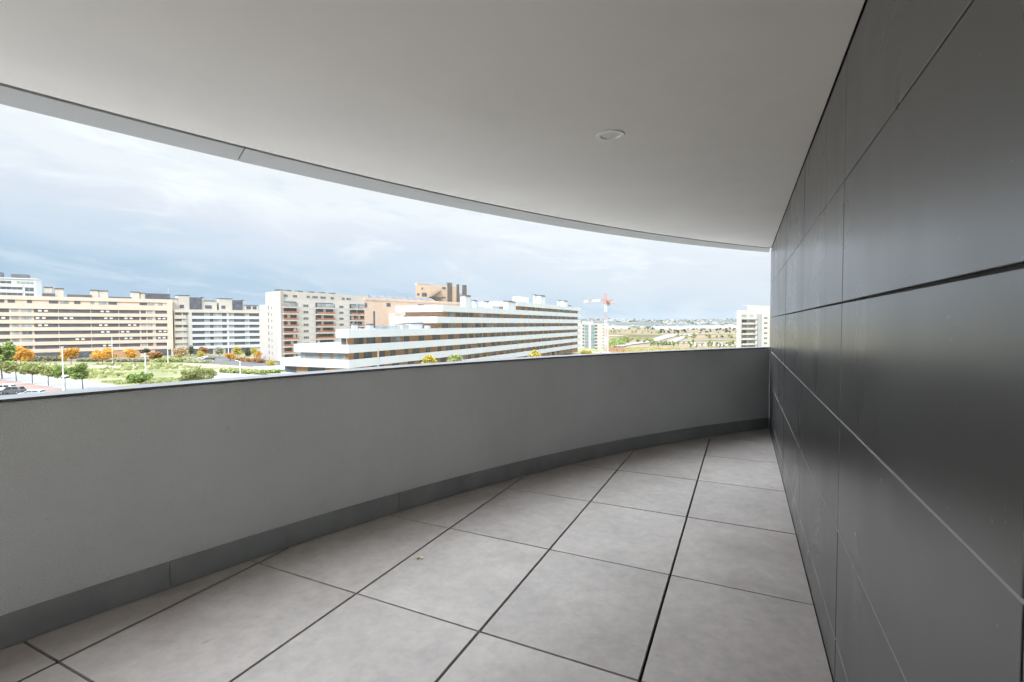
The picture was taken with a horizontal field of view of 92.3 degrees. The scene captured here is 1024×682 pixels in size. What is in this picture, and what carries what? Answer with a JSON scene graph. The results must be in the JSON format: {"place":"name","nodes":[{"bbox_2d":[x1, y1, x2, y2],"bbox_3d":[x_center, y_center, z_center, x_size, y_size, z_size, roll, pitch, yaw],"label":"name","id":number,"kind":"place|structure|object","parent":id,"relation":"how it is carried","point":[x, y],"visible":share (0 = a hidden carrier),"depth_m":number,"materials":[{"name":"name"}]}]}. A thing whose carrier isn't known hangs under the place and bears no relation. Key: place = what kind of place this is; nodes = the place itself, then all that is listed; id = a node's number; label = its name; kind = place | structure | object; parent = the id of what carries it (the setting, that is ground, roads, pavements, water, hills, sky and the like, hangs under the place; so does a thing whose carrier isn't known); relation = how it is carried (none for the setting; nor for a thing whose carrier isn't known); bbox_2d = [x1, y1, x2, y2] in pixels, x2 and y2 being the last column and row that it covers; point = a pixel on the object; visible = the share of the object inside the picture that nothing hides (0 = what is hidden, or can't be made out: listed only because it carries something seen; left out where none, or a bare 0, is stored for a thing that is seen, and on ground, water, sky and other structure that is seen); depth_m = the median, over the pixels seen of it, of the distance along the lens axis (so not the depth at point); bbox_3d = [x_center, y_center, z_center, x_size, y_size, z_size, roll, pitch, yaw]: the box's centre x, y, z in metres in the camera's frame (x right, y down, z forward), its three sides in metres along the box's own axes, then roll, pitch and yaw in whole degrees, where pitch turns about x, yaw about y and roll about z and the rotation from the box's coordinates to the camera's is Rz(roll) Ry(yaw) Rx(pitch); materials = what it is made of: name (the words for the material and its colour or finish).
{"place":"outdoors","nodes":[
{"label":"outdoors","id":0,"kind":"place"},
{"bbox_2d":[0,380,61,391],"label":"pavement","id":1,"kind":"structure","parent":0,"point":[27,386],"depth_m":120.11,"materials":[{"name":"concrete"}]},
{"bbox_2d":[0,371,118,389],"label":"plaza","id":2,"kind":"structure","parent":0,"point":[71,384],"depth_m":130.19,"materials":[{"name":"concrete"}]},
{"bbox_2d":[67,362,88,388],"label":"tree","id":3,"kind":"object","parent":2,"relation":"on","point":[78,371],"visible":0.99,"depth_m":113.98,"materials":[{"name":"green plant"}]},
{"bbox_2d":[0,287,173,361],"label":"apartment building","id":4,"kind":"structure","parent":0,"point":[48,322],"depth_m":217.17,"materials":[{"name":"beige concrete"}]},
{"bbox_2d":[34,324,57,326],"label":"window","id":5,"kind":"structure","parent":4,"relation":"in","point":[35,325],"depth_m":208.42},
{"bbox_2d":[34,316,57,319],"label":"window","id":6,"kind":"structure","parent":4,"relation":"in","point":[35,317],"depth_m":208.40,"materials":[{"name":"glass"}]},
{"bbox_2d":[34,309,57,312],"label":"window","id":7,"kind":"structure","parent":4,"relation":"in","point":[35,310],"depth_m":208.32,"materials":[{"name":"glass"}]},
{"bbox_2d":[34,331,58,334],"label":"window","id":8,"kind":"structure","parent":4,"relation":"in","point":[36,332],"depth_m":208.62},
{"bbox_2d":[35,345,58,348],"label":"window","id":9,"kind":"structure","parent":4,"relation":"in","point":[37,346],"depth_m":208.83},
{"bbox_2d":[35,338,58,341],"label":"window","id":10,"kind":"structure","parent":4,"relation":"in","point":[36,339],"depth_m":208.62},
{"bbox_2d":[59,309,89,312],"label":"window","id":11,"kind":"structure","parent":4,"relation":"in","point":[60,310],"depth_m":213.88,"materials":[{"name":"glass"}]},
{"bbox_2d":[59,330,90,333],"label":"window","id":12,"kind":"structure","parent":4,"relation":"in","point":[88,331],"depth_m":214.72,"materials":[{"name":"glass"}]},
{"bbox_2d":[59,324,90,326],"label":"window","id":13,"kind":"structure","parent":4,"relation":"in","point":[60,325],"depth_m":214.56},
{"bbox_2d":[59,316,90,319],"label":"window","id":14,"kind":"structure","parent":4,"relation":"in","point":[60,317],"depth_m":214.20,"materials":[{"name":"glass"}]},
{"bbox_2d":[60,344,90,347],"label":"window","id":15,"kind":"structure","parent":4,"relation":"in","point":[82,345],"depth_m":215.46,"materials":[{"name":"glass"}]},
{"bbox_2d":[60,337,90,340],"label":"window","id":16,"kind":"structure","parent":4,"relation":"in","point":[84,338],"depth_m":214.98,"materials":[{"name":"glass"}]},
{"bbox_2d":[91,317,117,319],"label":"window","id":17,"kind":"structure","parent":4,"relation":"in","point":[92,318],"depth_m":221.05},
{"bbox_2d":[91,310,117,312],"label":"window","id":18,"kind":"structure","parent":4,"relation":"in","point":[92,311],"depth_m":221.05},
{"bbox_2d":[92,344,118,347],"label":"window","id":19,"kind":"structure","parent":4,"relation":"in","point":[93,345],"depth_m":221.35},
{"bbox_2d":[92,337,118,340],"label":"window","id":20,"kind":"structure","parent":4,"relation":"in","point":[93,338],"depth_m":221.05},
{"bbox_2d":[92,330,118,333],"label":"window","id":21,"kind":"structure","parent":4,"relation":"in","point":[93,331],"depth_m":221.48,"materials":[{"name":"glass"}]},
{"bbox_2d":[92,324,118,326],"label":"window","id":22,"kind":"structure","parent":4,"relation":"in","point":[93,325],"depth_m":221.38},
{"bbox_2d":[119,317,138,319],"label":"window","id":23,"kind":"structure","parent":4,"relation":"in","point":[120,318],"depth_m":226.96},
{"bbox_2d":[119,310,138,313],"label":"window","id":24,"kind":"structure","parent":4,"relation":"in","point":[120,311],"depth_m":227.24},
{"bbox_2d":[119,324,139,326],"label":"window","id":25,"kind":"structure","parent":4,"relation":"in","point":[120,325],"depth_m":227.07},
{"bbox_2d":[120,343,139,346],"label":"window","id":26,"kind":"structure","parent":4,"relation":"in","point":[126,344],"depth_m":227.43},
{"bbox_2d":[120,337,139,339],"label":"window","id":27,"kind":"structure","parent":4,"relation":"in","point":[121,338],"depth_m":227.32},
{"bbox_2d":[120,330,139,333],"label":"window","id":28,"kind":"structure","parent":4,"relation":"in","point":[121,331],"depth_m":227.18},
{"bbox_2d":[170,295,259,354],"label":"apartment building","id":29,"kind":"structure","parent":0,"point":[211,326],"depth_m":250.87,"materials":[{"name":"concrete"}]},
{"bbox_2d":[214,370,260,378],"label":"path","id":30,"kind":"structure","parent":0,"point":[223,375],"depth_m":144.90,"materials":[{"name":"concrete"}]},
{"bbox_2d":[209,356,280,366],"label":"service road","id":31,"kind":"structure","parent":0,"point":[220,360],"depth_m":194.09,"materials":[{"name":"asphalt"}]},
{"bbox_2d":[0,328,736,385],"bbox_3d":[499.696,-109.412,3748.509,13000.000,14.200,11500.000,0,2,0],"label":"ground","id":32,"kind":"structure","parent":0,"point":[157,373],"depth_m":317.51,"materials":[{"name":"plant"}]},
{"bbox_2d":[0,384,15,389],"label":"parked car","id":33,"kind":"object","parent":32,"relation":"on","point":[2,386],"visible":0.34,"depth_m":110.82,"materials":[{"name":"white paint"}]},
{"bbox_2d":[0,341,16,378],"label":"tree","id":34,"kind":"object","parent":32,"relation":"on","point":[9,354],"visible":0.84,"depth_m":138.09,"materials":[{"name":"green plant"}]},
{"bbox_2d":[0,386,26,394],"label":"parked car","id":35,"kind":"object","parent":32,"relation":"on","point":[15,389],"visible":0.96,"depth_m":107.08,"materials":[{"name":"grey paint"}]},
{"bbox_2d":[0,360,28,380],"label":"tree","id":36,"kind":"object","parent":32,"relation":"on","point":[12,366],"visible":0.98,"depth_m":130.64,"materials":[{"name":"green plant"}]},
{"bbox_2d":[0,272,41,295],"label":"tower block","id":37,"kind":"structure","parent":32,"relation":"on","point":[20,285],"depth_m":313.49,"materials":[{"name":"white concrete"}]},
{"bbox_2d":[0,287,22,289],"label":"window","id":38,"kind":"structure","parent":37,"relation":"in","point":[9,288],"depth_m":311.09,"materials":[{"name":"grey glass"}]},
{"bbox_2d":[0,292,22,295],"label":"window","id":39,"kind":"structure","parent":37,"relation":"in","point":[15,294],"depth_m":311.43,"materials":[{"name":"grey glass"}]},
{"bbox_2d":[13,346,35,363],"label":"tree","id":40,"kind":"object","parent":32,"relation":"on","point":[24,354],"visible":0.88,"depth_m":175.60,"materials":[{"name":"orange plant"}]},
{"bbox_2d":[19,363,42,382],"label":"tree","id":41,"kind":"object","parent":32,"relation":"on","point":[30,369],"visible":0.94,"depth_m":125.74,"materials":[{"name":"green plant"}]},
{"bbox_2d":[18,389,46,393],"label":"parked car","id":42,"kind":"object","parent":32,"relation":"on","point":[34,391],"visible":0.46,"depth_m":102.67,"materials":[{"name":"blue paint"}]},
{"bbox_2d":[36,363,55,385],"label":"tree","id":43,"kind":"object","parent":32,"relation":"on","point":[45,370],"visible":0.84,"depth_m":120.72,"materials":[{"name":"green plant"}]},
{"bbox_2d":[29,355,68,361],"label":"hedge","id":44,"kind":"object","parent":32,"relation":"on","point":[44,358],"visible":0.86,"depth_m":204.62,"materials":[{"name":"green plant"}]},
{"bbox_2d":[50,364,69,386],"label":"tree","id":45,"kind":"object","parent":32,"relation":"on","point":[57,369],"visible":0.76,"depth_m":115.94,"materials":[{"name":"green plant"}]},
{"bbox_2d":[61,347,64,390],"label":"street lamp","id":46,"kind":"object","parent":32,"relation":"on","point":[63,388],"visible":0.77,"depth_m":109.94,"materials":[{"name":"metal"}]},
{"bbox_2d":[59,347,79,363],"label":"tree","id":47,"kind":"object","parent":32,"relation":"on","point":[72,352],"visible":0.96,"depth_m":187.08,"materials":[{"name":"orange plant"}]},
{"bbox_2d":[75,357,103,361],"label":"hedge","id":48,"kind":"object","parent":32,"relation":"on","point":[86,359],"visible":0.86,"depth_m":201.44,"materials":[{"name":"green plant"}]},
{"bbox_2d":[89,347,117,362],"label":"tree","id":49,"kind":"object","parent":32,"relation":"on","point":[104,354],"visible":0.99,"depth_m":188.93,"materials":[{"name":"orange plant"}]},
{"bbox_2d":[0,362,227,383],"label":"grass","id":50,"kind":"structure","parent":32,"relation":"on","point":[112,374],"depth_m":161.19,"materials":[{"name":"green plant"}]},
{"bbox_2d":[104,358,150,361],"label":"hedge","id":51,"kind":"object","parent":32,"relation":"on","point":[127,360],"visible":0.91,"depth_m":198.58,"materials":[{"name":"green plant"}]},
{"bbox_2d":[122,349,137,362],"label":"tree","id":52,"kind":"object","parent":32,"relation":"on","point":[130,353],"visible":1,"depth_m":190.16,"materials":[{"name":"orange plant"}]},
{"bbox_2d":[125,372,153,383],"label":"leafy shrub","id":53,"kind":"object","parent":32,"relation":"on","point":[142,377],"visible":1,"depth_m":120.94,"materials":[{"name":"green plant"}]},
{"bbox_2d":[146,351,163,360],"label":"tree","id":54,"kind":"object","parent":32,"relation":"on","point":[154,355],"visible":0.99,"depth_m":200.68,"materials":[{"name":"brown plant"}]},
{"bbox_2d":[151,357,193,361],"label":"hedge","id":55,"kind":"object","parent":32,"relation":"on","point":[175,359],"visible":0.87,"depth_m":198.28,"materials":[{"name":"green plant"}]},
{"bbox_2d":[172,346,189,357],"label":"tree","id":56,"kind":"object","parent":32,"relation":"on","point":[180,351],"visible":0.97,"depth_m":207.17,"materials":[{"name":"beige plant"}]},
{"bbox_2d":[178,368,195,380],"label":"leafy shrub","id":57,"kind":"object","parent":32,"relation":"on","point":[186,376],"visible":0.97,"depth_m":125.95,"materials":[{"name":"green plant"}]},
{"bbox_2d":[186,345,194,354],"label":"tree","id":58,"kind":"object","parent":32,"relation":"on","point":[190,350],"visible":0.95,"depth_m":226.09,"materials":[{"name":"green plant"}]},
{"bbox_2d":[183,359,214,362],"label":"hedge","id":59,"kind":"object","parent":32,"relation":"on","point":[198,360],"visible":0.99,"depth_m":193.83,"materials":[{"name":"green plant"}]},
{"bbox_2d":[194,367,205,379],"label":"leafy shrub","id":60,"kind":"object","parent":32,"relation":"on","point":[199,372],"visible":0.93,"depth_m":128.24,"materials":[{"name":"green plant"}]},
{"bbox_2d":[198,346,209,353],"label":"tree","id":61,"kind":"object","parent":32,"relation":"on","point":[204,350],"visible":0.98,"depth_m":232.03,"materials":[{"name":"brown plant"}]},
{"bbox_2d":[204,368,217,378],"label":"leafy shrub","id":62,"kind":"object","parent":32,"relation":"on","point":[208,371],"visible":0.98,"depth_m":134.17,"materials":[{"name":"green plant"}]},
{"bbox_2d":[181,363,251,368],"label":"sandy strip","id":63,"kind":"object","parent":32,"relation":"on","point":[210,365],"visible":0.6,"depth_m":180.64,"materials":[{"name":"soil"}]},
{"bbox_2d":[214,347,223,356],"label":"tree","id":64,"kind":"object","parent":32,"relation":"on","point":[218,350],"visible":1,"depth_m":225.44,"materials":[{"name":"green plant"}]},
{"bbox_2d":[224,353,236,359],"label":"tree","id":65,"kind":"object","parent":32,"relation":"on","point":[230,356],"visible":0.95,"depth_m":206.24,"materials":[{"name":"orange plant"}]},
{"bbox_2d":[232,346,242,355],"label":"tree","id":66,"kind":"object","parent":32,"relation":"on","point":[237,351],"visible":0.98,"depth_m":223.90,"materials":[{"name":"yellow plant"}]},
{"bbox_2d":[217,367,268,374],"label":"hedge","id":67,"kind":"object","parent":32,"relation":"on","point":[246,371],"visible":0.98,"depth_m":149.78,"materials":[{"name":"green plant"}]},
{"bbox_2d":[234,357,265,362],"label":"hedge","id":68,"kind":"object","parent":32,"relation":"on","point":[255,360],"visible":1,"depth_m":197.14,"materials":[{"name":"brown plant"}]},
{"bbox_2d":[251,365,283,369],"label":"forecourt","id":69,"kind":"structure","parent":32,"relation":"on","point":[271,368],"depth_m":171.14,"materials":[{"name":"concrete"}]},
{"bbox_2d":[266,359,276,367],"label":"tree","id":70,"kind":"object","parent":69,"relation":"on","point":[270,362],"visible":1,"depth_m":163.98,"materials":[{"name":"yellow plant"}]},
{"bbox_2d":[266,369,284,372],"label":"hedge","id":71,"kind":"object","parent":32,"relation":"on","point":[276,371],"visible":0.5,"depth_m":152.37,"materials":[{"name":"green plant"}]},
{"bbox_2d":[259,289,367,360],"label":"apartment building","id":72,"kind":"structure","parent":32,"relation":"on","point":[289,319],"depth_m":210.57,"materials":[{"name":"white concrete"}]},
{"bbox_2d":[421,354,436,362],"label":"tree","id":73,"kind":"object","parent":32,"relation":"on","point":[430,358],"visible":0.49,"depth_m":83.54,"materials":[{"name":"yellow plant"}]},
{"bbox_2d":[280,294,580,373],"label":"apartment building","id":74,"kind":"structure","parent":32,"relation":"on","point":[518,326],"depth_m":135.35,"materials":[{"name":"concrete"},{"name":"glass"}]},
{"bbox_2d":[285,366,296,372],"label":"window","id":75,"kind":"structure","parent":74,"relation":"in","point":[287,368],"depth_m":104.88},
{"bbox_2d":[306,352,318,358],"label":"window","id":76,"kind":"structure","parent":74,"relation":"in","point":[309,355],"depth_m":102.45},
{"bbox_2d":[308,367,324,371],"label":"window","id":77,"kind":"structure","parent":74,"relation":"in","point":[309,368],"depth_m":102.19,"materials":[{"name":"grey glass"}]},
{"bbox_2d":[322,353,330,358],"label":"window","id":78,"kind":"structure","parent":74,"relation":"in","point":[324,355],"depth_m":100.96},
{"bbox_2d":[334,353,344,359],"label":"window","id":79,"kind":"structure","parent":74,"relation":"in","point":[337,356],"depth_m":99.64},
{"bbox_2d":[354,338,363,344],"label":"window","id":80,"kind":"structure","parent":74,"relation":"in","point":[356,340],"depth_m":101.48,"materials":[{"name":"grey glass"}]},
{"bbox_2d":[364,352,371,357],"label":"window","id":81,"kind":"structure","parent":74,"relation":"in","point":[366,354],"depth_m":104.16,"materials":[{"name":"grey glass"}]},
{"bbox_2d":[367,337,374,343],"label":"window","id":82,"kind":"structure","parent":74,"relation":"in","point":[370,340],"depth_m":104.83,"materials":[{"name":"grey glass"}]},
{"bbox_2d":[382,337,390,342],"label":"window","id":83,"kind":"structure","parent":74,"relation":"in","point":[384,339],"depth_m":109.67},
{"bbox_2d":[393,336,400,341],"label":"window","id":84,"kind":"structure","parent":74,"relation":"in","point":[395,338],"depth_m":113.08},
{"bbox_2d":[447,353,462,361],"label":"tree","id":85,"kind":"object","parent":32,"relation":"on","point":[455,357],"visible":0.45,"depth_m":97.28,"materials":[{"name":"green plant"}]},
{"bbox_2d":[527,349,540,356],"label":"tree","id":86,"kind":"object","parent":32,"relation":"on","point":[534,353],"visible":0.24,"depth_m":139.34,"materials":[{"name":"yellow plant"}]},
{"bbox_2d":[578,322,608,351],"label":"tower block","id":87,"kind":"structure","parent":32,"relation":"on","point":[592,336],"depth_m":445.47,"materials":[{"name":"white concrete"}]},
{"bbox_2d":[584,293,615,352],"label":"tower crane","id":88,"kind":"object","parent":32,"relation":"on","point":[606,301],"visible":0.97,"depth_m":249.77,"materials":[{"name":"metal"}]},
{"bbox_2d":[609,345,624,351],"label":"bushes","id":89,"kind":"object","parent":32,"relation":"on","point":[612,348],"visible":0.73,"depth_m":536.16,"materials":[{"name":"brown plant"}]},
{"bbox_2d":[609,338,626,345],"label":"bushes","id":90,"kind":"object","parent":32,"relation":"on","point":[614,341],"visible":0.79,"depth_m":645.71,"materials":[{"name":"green plant"}]},
{"bbox_2d":[609,326,627,328],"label":"warehouse","id":91,"kind":"structure","parent":32,"relation":"on","point":[618,327],"depth_m":2699.11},
{"bbox_2d":[651,326,673,328],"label":"warehouse","id":92,"kind":"structure","parent":32,"relation":"on","point":[661,327],"depth_m":2449.39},
{"bbox_2d":[614,333,725,346],"bbox_3d":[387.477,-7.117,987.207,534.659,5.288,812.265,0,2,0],"label":"highway","id":93,"kind":"structure","parent":32,"relation":"on","point":[661,338],"depth_m":873.01,"materials":[{"name":"asphalt"}]},
{"bbox_2d":[620,347,723,351],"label":"bushes","id":94,"kind":"object","parent":32,"relation":"on","point":[649,349],"visible":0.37,"depth_m":530.60,"materials":[{"name":"green plant"}]},
{"bbox_2d":[681,326,736,327],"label":"warehouse","id":95,"kind":"structure","parent":32,"relation":"on","point":[711,326],"depth_m":2698.98,"materials":[{"name":"white"}]},
{"bbox_2d":[736,305,770,346],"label":"tower block","id":96,"kind":"structure","parent":32,"relation":"on","point":[753,325],"depth_m":290.11,"materials":[{"name":"white concrete"}]},
{"bbox_2d":[0,104,771,319],"label":"sky","id":97,"kind":"structure","parent":0,"point":[84,208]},
{"bbox_2d":[364,295,460,328],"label":"apartment building","id":98,"kind":"structure","parent":0,"point":[379,310],"depth_m":156.61,"materials":[{"name":"concrete"}]},
{"bbox_2d":[415,282,466,301],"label":"tower block","id":99,"kind":"structure","parent":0,"point":[448,293],"depth_m":202.84,"materials":[{"name":"concrete"}]},
{"bbox_2d":[578,319,736,327],"bbox_3d":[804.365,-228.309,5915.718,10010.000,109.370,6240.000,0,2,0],"label":"hills","id":100,"kind":"structure","parent":0,"point":[646,323],"depth_m":4758.93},
{"bbox_2d":[582,318,736,327],"bbox_3d":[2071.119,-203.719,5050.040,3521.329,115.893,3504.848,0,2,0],"label":"distant town","id":101,"kind":"object","parent":100,"relation":"on","point":[671,321],"visible":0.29,"depth_m":4815.97,"materials":[{"name":"white brick"}]},
{"bbox_2d":[660,335,690,344],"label":"access road","id":102,"kind":"structure","parent":0,"point":[678,339],"depth_m":821.56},
{"bbox_2d":[628,346,732,347],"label":"path","id":103,"kind":"structure","parent":0,"point":[683,347],"depth_m":566.21,"materials":[{"name":"soil"}]},
{"bbox_2d":[657,339,736,341],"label":"road","id":104,"kind":"structure","parent":0,"point":[705,340],"depth_m":790.50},
{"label":"road","id":105,"kind":"structure","parent":0,"visible":0},
{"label":"apartment block","id":106,"kind":"object","parent":105,"relation":"on","visible":0},
{"bbox_2d":[0,347,770,649],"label":"parapet wall","id":107,"kind":"structure","parent":106,"relation":"attached to","point":[113,497],"depth_m":3.12,"materials":[{"name":"paint"}]},
{"bbox_2d":[0,428,832,681],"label":"floor","id":108,"kind":"structure","parent":106,"relation":"on","point":[681,561],"depth_m":2.58,"materials":[{"name":"tile"}]},
{"bbox_2d":[0,0,865,251],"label":"ceiling","id":109,"kind":"structure","parent":106,"relation":"attached to","point":[713,110],"depth_m":2.20,"materials":[{"name":"paint"}]},
{"bbox_2d":[596,130,624,140],"bbox_3d":[0.541,-1.135,2.705,0.155,0.018,0.155,0,2,0],"label":"recessed light","id":110,"kind":"object","parent":109,"relation":"attached to","point":[620,136],"visible":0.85,"depth_m":2.70,"materials":[{"name":"white plastic"}]},
{"bbox_2d":[769,0,1023,681],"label":"clad wall","id":111,"kind":"structure","parent":106,"relation":"attached to","point":[896,423],"depth_m":1.12,"materials":[{"name":"ceramic"}]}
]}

